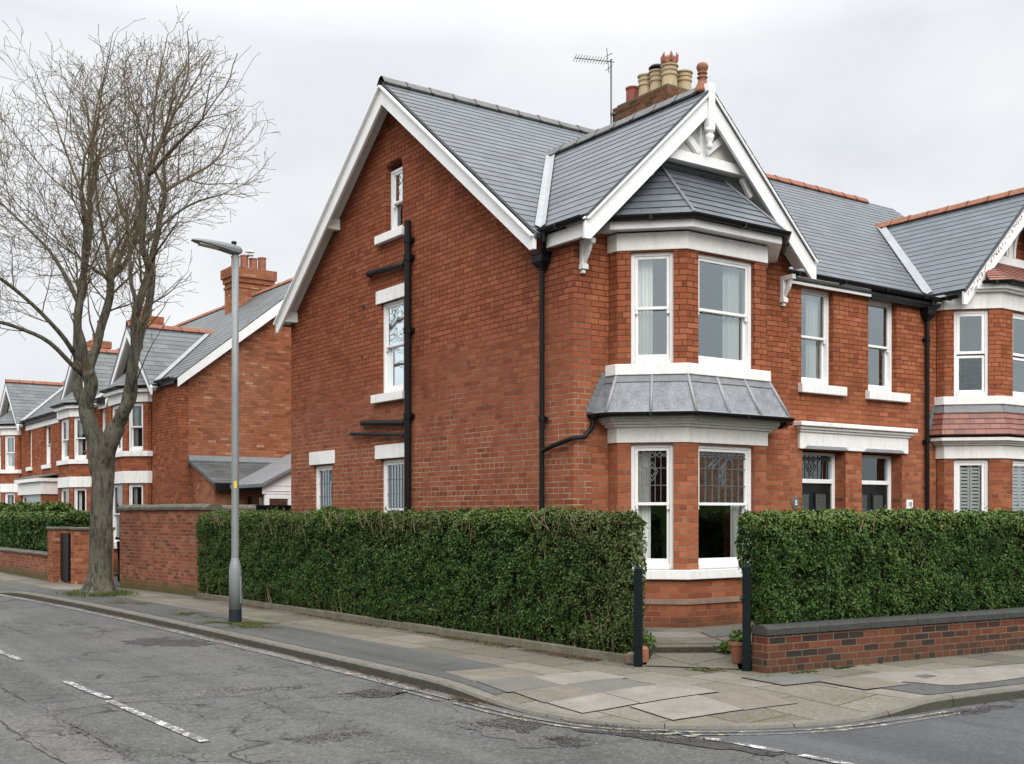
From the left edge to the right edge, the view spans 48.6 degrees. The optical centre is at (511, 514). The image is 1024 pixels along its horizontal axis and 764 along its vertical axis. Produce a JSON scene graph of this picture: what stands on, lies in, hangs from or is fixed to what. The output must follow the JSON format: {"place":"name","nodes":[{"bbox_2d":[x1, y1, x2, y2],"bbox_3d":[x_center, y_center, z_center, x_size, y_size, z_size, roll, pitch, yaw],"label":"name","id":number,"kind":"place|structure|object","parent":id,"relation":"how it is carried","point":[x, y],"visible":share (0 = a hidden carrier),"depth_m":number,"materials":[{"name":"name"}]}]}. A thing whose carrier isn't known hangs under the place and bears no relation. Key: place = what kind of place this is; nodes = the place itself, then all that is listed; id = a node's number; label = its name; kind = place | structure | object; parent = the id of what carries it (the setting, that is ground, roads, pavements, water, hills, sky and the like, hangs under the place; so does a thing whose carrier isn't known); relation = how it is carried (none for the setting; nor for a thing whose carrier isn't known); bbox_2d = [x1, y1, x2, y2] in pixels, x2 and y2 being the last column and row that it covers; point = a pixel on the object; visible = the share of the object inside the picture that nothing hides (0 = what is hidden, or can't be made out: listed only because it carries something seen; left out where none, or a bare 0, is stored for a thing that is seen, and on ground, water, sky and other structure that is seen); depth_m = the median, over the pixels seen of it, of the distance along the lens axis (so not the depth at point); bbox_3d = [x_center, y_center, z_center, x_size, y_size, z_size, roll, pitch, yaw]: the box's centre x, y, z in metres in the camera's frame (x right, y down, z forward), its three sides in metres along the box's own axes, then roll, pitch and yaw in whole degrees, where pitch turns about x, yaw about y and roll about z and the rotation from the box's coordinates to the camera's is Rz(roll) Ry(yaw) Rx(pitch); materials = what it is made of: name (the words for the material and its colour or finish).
{"place":"outdoors","nodes":[
{"label":"outdoors","id":0,"kind":"place"},
{"bbox_2d":[0,572,1023,763],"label":"road","id":1,"kind":"structure","parent":0,"point":[54,654],"depth_m":10.01,"materials":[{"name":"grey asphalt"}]},
{"bbox_2d":[0,501,75,511],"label":"clipped hedge","id":2,"kind":"object","parent":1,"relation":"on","point":[60,506],"visible":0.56,"depth_m":35.75,"materials":[{"name":"green plant"}]},
{"bbox_2d":[0,713,131,763],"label":"road patch","id":3,"kind":"object","parent":1,"relation":"on","point":[58,738],"visible":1,"depth_m":8.74,"materials":[{"name":"grey asphalt"}]},
{"bbox_2d":[62,680,111,698],"bbox_3d":[-4.248,1.741,11.295,0.090,0.001,1.452,0,0,-37],"label":"road marking","id":4,"kind":"object","parent":1,"relation":"on","point":[88,690],"visible":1,"depth_m":11.27,"materials":[{"name":"white paint"}]},
{"bbox_2d":[0,308,175,504],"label":"terraced house","id":5,"kind":"structure","parent":1,"relation":"on","point":[28,443],"depth_m":44.44,"materials":[{"name":"red brick"}]},
{"bbox_2d":[5,436,14,469],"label":"window","id":6,"kind":"structure","parent":5,"relation":"in","point":[8,455],"depth_m":44.77,"materials":[{"name":"white paint"}]},
{"bbox_2d":[41,419,50,468],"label":"window","id":7,"kind":"structure","parent":5,"relation":"in","point":[48,465],"depth_m":41.57,"materials":[{"name":"white paint"}]},
{"bbox_2d":[115,537,119,581],"bbox_3d":[-9.163,1.099,27.416,0.660,1.097,0.750,0,0,-35],"label":"wheelie bin","id":8,"kind":"object","parent":1,"relation":"on","point":[118,545],"visible":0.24,"depth_m":27.42,"materials":[{"name":"black paint"}]},
{"bbox_2d":[50,305,224,510],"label":"terraced house","id":9,"kind":"structure","parent":1,"relation":"on","point":[74,481],"depth_m":36.52,"materials":[{"name":"red brick"}]},
{"bbox_2d":[61,418,68,460],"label":"window","id":10,"kind":"structure","parent":9,"relation":"in","point":[65,423],"depth_m":37.17,"materials":[{"name":"white paint"}]},
{"bbox_2d":[62,488,68,503],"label":"window","id":11,"kind":"structure","parent":9,"relation":"in","point":[64,490],"depth_m":37.33,"materials":[{"name":"white paint"}]},
{"bbox_2d":[74,488,85,510],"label":"window","id":12,"kind":"structure","parent":9,"relation":"in","point":[76,490],"depth_m":36.28,"materials":[{"name":"white paint"}]},
{"bbox_2d":[74,417,85,458],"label":"window","id":13,"kind":"structure","parent":9,"relation":"in","point":[78,442],"depth_m":36.32,"materials":[{"name":"white paint"}]},
{"bbox_2d":[33,686,271,710],"bbox_3d":[-3.362,1.748,10.806,2.190,0.001,0.584,0,0,-31],"label":"road patch","id":14,"kind":"object","parent":1,"relation":"on","point":[73,704],"visible":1,"depth_m":10.82,"materials":[{"name":"grey asphalt"}]},
{"bbox_2d":[106,700,209,741],"bbox_3d":[-3.058,1.741,9.645,0.090,0.001,2.381,0,0,-36],"label":"road marking","id":15,"kind":"object","parent":1,"relation":"on","point":[162,723],"visible":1,"depth_m":9.48,"materials":[{"name":"white paint"}]},
{"bbox_2d":[121,638,215,646],"bbox_3d":[-4.686,1.747,15.457,1.460,0.001,0.909,0,0,16],"label":"road patch","id":16,"kind":"object","parent":1,"relation":"on","point":[178,642],"visible":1,"depth_m":15.45,"materials":[{"name":"grey asphalt"}]},
{"bbox_2d":[99,250,292,572],"bbox_3d":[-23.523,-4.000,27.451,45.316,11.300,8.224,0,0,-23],"label":"terraced house","id":17,"kind":"structure","parent":1,"relation":"on","point":[181,411],"depth_m":31.17,"materials":[{"name":"red brick"}]},
{"bbox_2d":[113,484,121,543],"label":"window","id":18,"kind":"structure","parent":17,"relation":"in","point":[116,486],"depth_m":32.59,"materials":[{"name":"white paint"}]},
{"bbox_2d":[129,484,142,504],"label":"window","id":19,"kind":"structure","parent":17,"relation":"in","point":[131,486],"depth_m":31.54,"materials":[{"name":"white paint"}]},
{"bbox_2d":[129,402,142,450],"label":"window","id":20,"kind":"structure","parent":17,"relation":"in","point":[133,430],"depth_m":31.57,"materials":[{"name":"white paint"}]},
{"bbox_2d":[0,594,418,689],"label":"road marking","id":21,"kind":"object","parent":1,"relation":"on","point":[302,661],"visible":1,"depth_m":14.50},
{"bbox_2d":[188,455,290,504],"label":"outhouse","id":22,"kind":"structure","parent":1,"relation":"on","point":[210,479],"depth_m":29.30,"materials":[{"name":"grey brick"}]},
{"bbox_2d":[230,453,290,504],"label":"garage","id":23,"kind":"structure","parent":1,"relation":"on","point":[273,480],"depth_m":27.11,"materials":[{"name":"white paint"}]},
{"bbox_2d":[12,596,599,705],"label":"leaf litter","id":24,"kind":"object","parent":1,"relation":"on","point":[484,642],"visible":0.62,"depth_m":13.99,"materials":[{"name":"brown plant"}]},
{"bbox_2d":[1,624,624,761],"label":"road crack","id":25,"kind":"object","parent":1,"relation":"on","point":[194,711],"visible":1,"depth_m":9.53,"materials":[{"name":"black asphalt"}]},
{"bbox_2d":[343,689,406,696],"bbox_3d":[-1.340,1.744,11.050,0.526,0.001,0.488,0,0,31],"label":"road patch","id":26,"kind":"object","parent":1,"relation":"on","point":[361,692],"visible":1,"depth_m":11.04,"materials":[{"name":"grey asphalt"}]},
{"bbox_2d":[458,724,555,747],"bbox_3d":[-0.040,1.746,8.971,0.356,0.001,1.177,0,0,-29],"label":"road patch","id":27,"kind":"object","parent":1,"relation":"on","point":[522,741],"visible":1,"depth_m":8.95,"materials":[{"name":"grey asphalt"}]},
{"bbox_2d":[477,718,542,732],"bbox_3d":[-0.028,1.746,9.398,0.555,0.001,0.598,0,0,20],"label":"road patch","id":28,"kind":"object","parent":1,"relation":"on","point":[517,728],"visible":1,"depth_m":9.38,"materials":[{"name":"grey asphalt"}]},
{"bbox_2d":[0,591,1023,729],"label":"kerb","id":29,"kind":"structure","parent":1,"relation":"on","point":[934,702],"depth_m":10.74,"materials":[{"name":"concrete"}]},
{"bbox_2d":[547,736,586,746],"bbox_3d":[0.415,1.746,8.718,0.201,0.001,0.422,0,0,-20],"label":"road patch","id":30,"kind":"object","parent":1,"relation":"on","point":[563,744],"visible":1,"depth_m":8.68,"materials":[{"name":"grey asphalt"}]},
{"bbox_2d":[558,721,784,755],"bbox_3d":[1.118,1.744,8.861,2.101,0.001,0.352,0,0,40],"label":"road patch","id":31,"kind":"object","parent":1,"relation":"on","point":[708,744],"visible":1,"depth_m":8.74,"materials":[{"name":"grey asphalt"}]},
{"bbox_2d":[652,728,697,736],"bbox_3d":[1.299,1.741,9.039,0.085,0.001,0.424,0,0,-43],"label":"road marking","id":32,"kind":"object","parent":1,"relation":"on","point":[673,732],"visible":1,"depth_m":9.05,"materials":[{"name":"white paint"}]},
{"bbox_2d":[454,703,960,734],"bbox_3d":[1.624,1.741,9.580,4.532,0.001,1.299,0,0,7],"label":"road marking","id":33,"kind":"object","parent":1,"relation":"on","point":[711,734],"visible":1,"depth_m":9.26,"materials":[{"name":"paint"}]},
{"bbox_2d":[464,702,950,731],"bbox_3d":[1.643,1.741,9.672,4.374,0.001,1.265,0,0,7],"label":"road marking","id":34,"kind":"object","parent":1,"relation":"on","point":[711,731],"visible":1,"depth_m":9.39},
{"bbox_2d":[731,741,783,751],"bbox_3d":[1.834,1.741,8.499,0.085,0.001,0.441,0,0,-39],"label":"road marking","id":35,"kind":"object","parent":1,"relation":"on","point":[759,747],"visible":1,"depth_m":8.50,"materials":[{"name":"white paint"}]},
{"bbox_2d":[797,754,854,763],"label":"road marking","id":36,"kind":"object","parent":1,"relation":"on","point":[823,759],"visible":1,"depth_m":8.05,"materials":[{"name":"white paint"}]},
{"bbox_2d":[712,702,1023,763],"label":"road patch","id":37,"kind":"object","parent":1,"relation":"on","point":[994,737],"visible":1,"depth_m":8.75,"materials":[{"name":"grey asphalt"}]},
{"bbox_2d":[940,705,1014,714],"bbox_3d":[4.154,1.744,10.103,0.950,0.001,0.260,0,0,-35],"label":"road patch","id":38,"kind":"object","parent":37,"relation":"on","point":[999,707],"visible":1,"depth_m":10.13,"materials":[{"name":"grey asphalt"}]},
{"bbox_2d":[0,572,1023,722],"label":"pavement","id":39,"kind":"structure","parent":0,"point":[818,700],"depth_m":12.05,"materials":[{"name":"stone"}]},
{"bbox_2d":[0,547,47,580],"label":"garden wall","id":40,"kind":"structure","parent":39,"relation":"on","point":[26,563],"depth_m":30.05,"materials":[{"name":"brick"}]},
{"bbox_2d":[0,510,89,550],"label":"clipped hedge","id":41,"kind":"object","parent":40,"relation":"on","point":[27,530],"visible":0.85,"depth_m":30.23,"materials":[{"name":"green plant"}]},
{"bbox_2d":[46,527,70,581],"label":"gate pier","id":42,"kind":"structure","parent":39,"relation":"on","point":[54,533],"depth_m":27.64,"materials":[{"name":"red brick"}]},
{"bbox_2d":[60,533,70,581],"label":"garden gate","id":43,"kind":"structure","parent":39,"relation":"on","point":[65,556],"depth_m":27.19,"materials":[{"name":"black paint"}]},
{"bbox_2d":[69,527,115,583],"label":"garden wall","id":44,"kind":"structure","parent":39,"relation":"on","point":[79,551],"depth_m":26.76,"materials":[{"name":"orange brick"}]},
{"bbox_2d":[0,5,280,594],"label":"bare tree","id":45,"kind":"object","parent":39,"relation":"on","point":[102,447],"visible":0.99,"depth_m":23.01,"materials":[{"name":"grey plant"}]},
{"bbox_2d":[117,504,255,595],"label":"yard wall","id":46,"kind":"structure","parent":39,"relation":"on","point":[159,545],"depth_m":24.01,"materials":[{"name":"brick"}]},
{"bbox_2d":[255,505,290,511],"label":"garden gate","id":47,"kind":"structure","parent":46,"relation":"attached to","point":[269,507],"depth_m":23.31,"materials":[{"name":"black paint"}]},
{"bbox_2d":[0,581,544,694],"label":"pavement tarmac","id":48,"kind":"structure","parent":39,"relation":"on","point":[435,664],"depth_m":14.66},
{"bbox_2d":[57,588,143,597],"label":"grass","id":49,"kind":"structure","parent":48,"relation":"on","point":[77,592],"depth_m":22.92,"materials":[{"name":"green plant"}]},
{"bbox_2d":[191,238,242,621],"bbox_3d":[-4.455,-1.242,17.136,0.759,5.823,0.240,0,0,-28],"label":"street lamp","id":50,"kind":"object","parent":48,"relation":"on","point":[233,249],"visible":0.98,"depth_m":17.22,"materials":[{"name":"metal"}]},
{"bbox_2d":[446,667,539,680],"bbox_3d":[-0.207,1.649,11.732,0.772,0.011,0.692,0,0,-30],"label":"paving flag","id":51,"kind":"object","parent":48,"relation":"on","point":[489,673],"visible":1,"depth_m":11.71,"materials":[{"name":"stone"}]},
{"bbox_2d":[197,593,625,663],"bbox_3d":[-2.437,1.607,17.473,0.120,0.126,12.434,0,0,-37],"label":"hedge edging","id":52,"kind":"object","parent":39,"relation":"on","point":[553,647],"visible":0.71,"depth_m":15.45,"materials":[{"name":"concrete"}]},
{"bbox_2d":[78,594,885,676],"bbox_3d":[-3.179,1.638,17.616,18.253,0.010,3.711,0,0,40],"label":"moss","id":53,"kind":"object","parent":39,"relation":"on","point":[244,624],"visible":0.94,"depth_m":16.53,"materials":[{"name":"green plant"}]},
{"bbox_2d":[478,676,560,691],"bbox_3d":[0.064,1.661,11.125,0.612,0.035,0.612,0,0,-30],"label":"paving flag","id":54,"kind":"object","parent":39,"relation":"on","point":[511,684],"visible":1,"depth_m":11.11,"materials":[{"name":"grey stone"}]},
{"bbox_2d":[548,692,638,712],"bbox_3d":[0.715,1.686,10.189,0.612,0.049,0.612,0,0,-30],"label":"paving flag","id":55,"kind":"object","parent":39,"relation":"on","point":[593,702],"visible":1,"depth_m":10.17,"materials":[{"name":"concrete"}]},
{"bbox_2d":[626,652,633,664],"bbox_3d":[1.307,1.580,12.413,0.109,0.140,0.098,0,0,33],"label":"edging end stone","id":56,"kind":"object","parent":39,"relation":"on","point":[630,658],"visible":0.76,"depth_m":12.37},
{"bbox_2d":[633,566,642,666],"bbox_3d":[1.367,1.157,12.285,0.094,1.187,0.094,0,0,17],"label":"gate post","id":57,"kind":"object","parent":39,"relation":"on","point":[638,618],"visible":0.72,"depth_m":12.24,"materials":[{"name":"black metal"}]},
{"bbox_2d":[643,644,648,662],"bbox_3d":[1.453,1.550,12.614,0.108,0.160,0.445,0,0,2],"label":"path edging tile","id":58,"kind":"object","parent":39,"relation":"on","point":[645,654],"visible":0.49,"depth_m":12.43,"materials":[{"name":"ceramic"}]},
{"bbox_2d":[602,692,714,702],"bbox_3d":[1.379,1.661,10.557,0.899,0.035,0.617,0,0,-30],"label":"paving joint","id":59,"kind":"object","parent":39,"relation":"on","point":[661,699],"visible":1,"depth_m":10.31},
{"bbox_2d":[604,683,718,702],"bbox_3d":[1.379,1.657,10.557,0.892,0.035,0.612,0,0,-30],"label":"paving flag","id":60,"kind":"object","parent":59,"relation":"on","point":[643,694],"visible":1,"depth_m":10.52,"materials":[{"name":"concrete"}]},
{"bbox_2d":[631,695,740,719],"bbox_3d":[1.520,1.680,9.899,0.772,0.060,0.612,0,0,-30],"label":"paving flag","id":61,"kind":"object","parent":39,"relation":"on","point":[685,707],"visible":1,"depth_m":9.88,"materials":[{"name":"concrete"}]},
{"bbox_2d":[742,564,751,670],"bbox_3d":[2.473,1.137,11.952,0.094,1.227,0.094,0,0,17],"label":"gate post","id":62,"kind":"object","parent":39,"relation":"on","point":[746,619],"visible":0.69,"depth_m":11.91,"materials":[{"name":"black metal"}]},
{"bbox_2d":[700,690,795,709],"bbox_3d":[2.131,1.670,10.240,0.612,0.046,0.612,0,0,-30],"label":"paving flag","id":63,"kind":"object","parent":39,"relation":"on","point":[747,699],"visible":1,"depth_m":10.22,"materials":[{"name":"stone"}]},
{"bbox_2d":[741,677,818,685],"bbox_3d":[2.722,1.644,11.312,0.618,0.002,0.618,0,0,-30],"label":"paving joint","id":64,"kind":"object","parent":39,"relation":"on","point":[779,684],"visible":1,"depth_m":11.08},
{"bbox_2d":[743,673,825,684],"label":"paving flag","id":65,"kind":"object","parent":64,"relation":"on","point":[784,678],"visible":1,"depth_m":11.32,"materials":[{"name":"grey stone"}]},
{"bbox_2d":[820,676,905,688],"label":"paving flag","id":66,"kind":"object","parent":39,"relation":"on","point":[861,682],"visible":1,"depth_m":11.04,"materials":[{"name":"stone"}]},
{"bbox_2d":[819,681,909,689],"bbox_3d":[3.420,1.643,11.048,0.618,0.002,0.618,0,0,-30],"label":"paving joint","id":67,"kind":"object","parent":39,"relation":"on","point":[866,689],"visible":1,"depth_m":10.82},
{"bbox_2d":[751,607,1023,673],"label":"garden wall","id":68,"kind":"structure","parent":39,"relation":"on","point":[789,647],"depth_m":12.61,"materials":[{"name":"brick"}]},
{"bbox_2d":[734,504,1023,626],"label":"clipped hedge","id":69,"kind":"object","parent":68,"relation":"on","point":[805,567],"visible":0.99,"depth_m":12.88,"materials":[{"name":"green plant"}]},
{"bbox_2d":[884,662,1023,694],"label":"pavement tarmac","id":70,"kind":"structure","parent":39,"relation":"on","point":[922,688],"depth_m":10.82,"materials":[{"name":"grey asphalt"}]},
{"bbox_2d":[846,664,1023,684],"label":"paving slab","id":71,"kind":"structure","parent":70,"relation":"on","point":[960,676],"depth_m":11.53,"materials":[{"name":"concrete"}]},
{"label":"paving joint","id":72,"kind":"structure","parent":39,"relation":"on","visible":0},
{"bbox_2d":[514,684,598,701],"bbox_3d":[0.418,1.677,10.650,0.612,0.048,0.552,0,0,-30],"label":"paving flag","id":73,"kind":"object","parent":72,"relation":"on","point":[554,693],"visible":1,"depth_m":10.64,"materials":[{"name":"stone"}]},
{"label":"paving joint","id":74,"kind":"structure","parent":39,"relation":"on","visible":0},
{"bbox_2d":[568,678,648,691],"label":"paving flag","id":75,"kind":"object","parent":74,"relation":"on","point":[601,685],"visible":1,"depth_m":10.96,"materials":[{"name":"grey stone"}]},
{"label":"paving joint","id":76,"kind":"structure","parent":39,"relation":"on","visible":0},
{"bbox_2d":[532,671,626,684],"bbox_3d":[0.675,1.651,11.466,0.772,0.016,0.612,0,0,-30],"label":"paving flag","id":77,"kind":"object","parent":76,"relation":"on","point":[567,678],"visible":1,"depth_m":11.48,"materials":[{"name":"concrete"}]},
{"bbox_2d":[0,0,1023,402],"label":"sky","id":78,"kind":"structure","parent":0,"point":[908,107],"materials":[{"name":"white"}]},
{"bbox_2d":[646,653,738,668],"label":"garden path","id":79,"kind":"structure","parent":0,"point":[712,660],"depth_m":12.48,"materials":[{"name":"stone"}]},
{"bbox_2d":[716,640,729,654],"bbox_3d":[2.409,1.500,12.801,0.191,0.158,0.192,0,0,-35],"label":"garden plant","id":80,"kind":"object","parent":79,"relation":"on","point":[725,648],"visible":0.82,"depth_m":12.76,"materials":[{"name":"green plant"}]},
{"bbox_2d":[728,628,741,663],"bbox_3d":[2.452,1.425,12.294,0.235,0.371,0.238,0,0,-35],"label":"flower pot","id":81,"kind":"object","parent":79,"relation":"on","point":[734,643],"visible":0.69,"depth_m":12.23,"materials":[{"name":"ceramic"}]},
{"label":"garden ground","id":82,"kind":"structure","parent":0,"visible":0},
{"bbox_2d":[195,505,648,653],"bbox_3d":[-2.126,0.737,17.750,1.402,1.793,12.640,0,0,-35],"label":"clipped hedge","id":83,"kind":"object","parent":82,"relation":"on","point":[562,575],"visible":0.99,"depth_m":15.44,"materials":[{"name":"green plant"}]},
{"bbox_2d":[273,48,917,627],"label":"brick house","id":84,"kind":"structure","parent":82,"relation":"on","point":[643,304],"depth_m":16.60,"materials":[{"name":"red brick"}]},
{"bbox_2d":[309,450,334,510],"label":"window","id":85,"kind":"structure","parent":84,"relation":"in","point":[321,457],"depth_m":21.03,"materials":[{"name":"white paint"}]},
{"bbox_2d":[371,283,403,403],"bbox_3d":[-1.982,-2.815,18.839,0.260,1.890,1.070,0,0,-35],"label":"window","id":86,"kind":"structure","parent":84,"relation":"in","point":[393,311],"depth_m":18.89,"materials":[{"name":"white paint"}]},
{"bbox_2d":[374,167,403,245],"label":"window","id":87,"kind":"structure","parent":84,"relation":"in","point":[396,231],"depth_m":18.90,"materials":[{"name":"white paint"}]},
{"bbox_2d":[375,443,403,512],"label":"window","id":88,"kind":"structure","parent":84,"relation":"in","point":[389,450],"depth_m":18.95,"materials":[{"name":"white paint"}]},
{"bbox_2d":[631,439,673,569],"bbox_3d":[1.863,-0.132,15.050,0.561,1.723,0.274,0,0,10],"label":"window","id":89,"kind":"structure","parent":84,"relation":"in","point":[641,456],"depth_m":15.03,"materials":[{"name":"white paint"}]},
{"bbox_2d":[631,245,673,363],"bbox_3d":[1.863,-2.754,15.050,0.561,1.548,0.274,0,0,10],"label":"window","id":90,"kind":"structure","parent":84,"relation":"in","point":[642,308],"depth_m":15.04,"materials":[{"name":"white paint"}]},
{"bbox_2d":[698,439,754,568],"bbox_3d":[2.833,-0.132,15.385,1.067,1.723,0.274,0,0,-35],"label":"window","id":91,"kind":"structure","parent":84,"relation":"in","point":[724,472],"depth_m":15.40,"materials":[{"name":"white paint"}]},
{"bbox_2d":[698,248,754,368],"bbox_3d":[2.833,-2.754,15.385,1.067,1.548,0.274,0,0,-35],"label":"window","id":92,"kind":"structure","parent":84,"relation":"in","point":[730,312],"depth_m":15.62,"materials":[{"name":"white paint"}]},
{"bbox_2d":[802,483,830,522],"bbox_3d":[4.941,0.460,18.701,0.945,1.940,0.080,0,0,-35],"label":"front door","id":93,"kind":"structure","parent":84,"relation":"in","point":[815,496],"depth_m":18.75,"materials":[{"name":"green paint"}]},
{"bbox_2d":[797,276,846,395],"bbox_3d":[4.959,-2.880,18.524,1.130,1.860,0.381,0,0,-35],"label":"window","id":94,"kind":"structure","parent":84,"relation":"in","point":[811,384],"depth_m":18.68,"materials":[{"name":"white paint"}]},
{"bbox_2d":[643,623,754,653],"bbox_3d":[2.856,1.567,14.636,4.235,0.165,2.600,0,0,-35],"label":"garden step","id":95,"kind":"object","parent":82,"relation":"on","point":[694,629],"visible":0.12,"depth_m":14.49,"materials":[{"name":"stone"}]},
{"bbox_2d":[632,627,655,649],"bbox_3d":[1.481,1.400,12.832,0.317,0.244,0.315,0,0,-35],"label":"garden plant","id":96,"kind":"object","parent":95,"relation":"on","point":[647,637],"visible":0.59,"depth_m":12.77,"materials":[{"name":"green plant"}]},
{"bbox_2d":[644,632,707,637],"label":"path flag","id":97,"kind":"object","parent":95,"relation":"on","point":[677,635],"visible":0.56,"depth_m":13.79,"materials":[{"name":"concrete"}]},
{"bbox_2d":[649,638,721,643],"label":"path flag","id":98,"kind":"object","parent":95,"relation":"on","point":[685,641],"visible":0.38,"depth_m":13.14,"materials":[{"name":"stone"}]},
{"bbox_2d":[648,647,730,658],"bbox_3d":[2.016,1.577,12.829,0.954,0.145,0.016,0,0,-2],"label":"step riser","id":99,"kind":"object","parent":95,"relation":"attached to","point":[682,650],"visible":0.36,"depth_m":12.82,"materials":[{"name":"stone"}]},
{"bbox_2d":[701,629,737,636],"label":"path flag","id":100,"kind":"object","parent":95,"relation":"on","point":[720,633],"visible":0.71,"depth_m":14.04,"materials":[{"name":"grey stone"}]},
{"bbox_2d":[765,173,1023,523],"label":"brick house","id":101,"kind":"structure","parent":82,"relation":"on","point":[940,339],"depth_m":20.10,"materials":[{"name":"red brick"}]},
{"bbox_2d":[862,485,886,523],"bbox_3d":[6.170,0.460,19.570,0.955,1.940,0.080,0,0,-35],"label":"front door","id":102,"kind":"structure","parent":101,"relation":"in","point":[874,497],"depth_m":19.62,"materials":[{"name":"green paint"}]},
{"bbox_2d":[865,289,910,402],"bbox_3d":[6.363,-2.875,19.474,1.140,1.870,0.310,0,0,-35],"label":"window","id":103,"kind":"structure","parent":101,"relation":"in","point":[874,392],"depth_m":19.64,"materials":[{"name":"white paint"}]},
{"bbox_2d":[954,456,987,512],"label":"window","id":104,"kind":"structure","parent":101,"relation":"in","point":[958,504],"depth_m":20.13,"materials":[{"name":"white paint"}]},
{"bbox_2d":[954,306,987,395],"bbox_3d":[8.127,-2.877,20.104,0.588,1.593,0.192,0,0,10],"label":"window","id":105,"kind":"structure","parent":101,"relation":"in","point":[970,313],"depth_m":20.08,"materials":[{"name":"white paint"}]},
{"bbox_2d":[1013,456,1023,510],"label":"window","id":106,"kind":"structure","parent":101,"relation":"in","point":[1018,463],"depth_m":20.49,"materials":[{"name":"white paint"}]},
{"bbox_2d":[1013,308,1023,397],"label":"window","id":107,"kind":"structure","parent":101,"relation":"in","point":[1018,316],"depth_m":20.36,"materials":[{"name":"white paint"}]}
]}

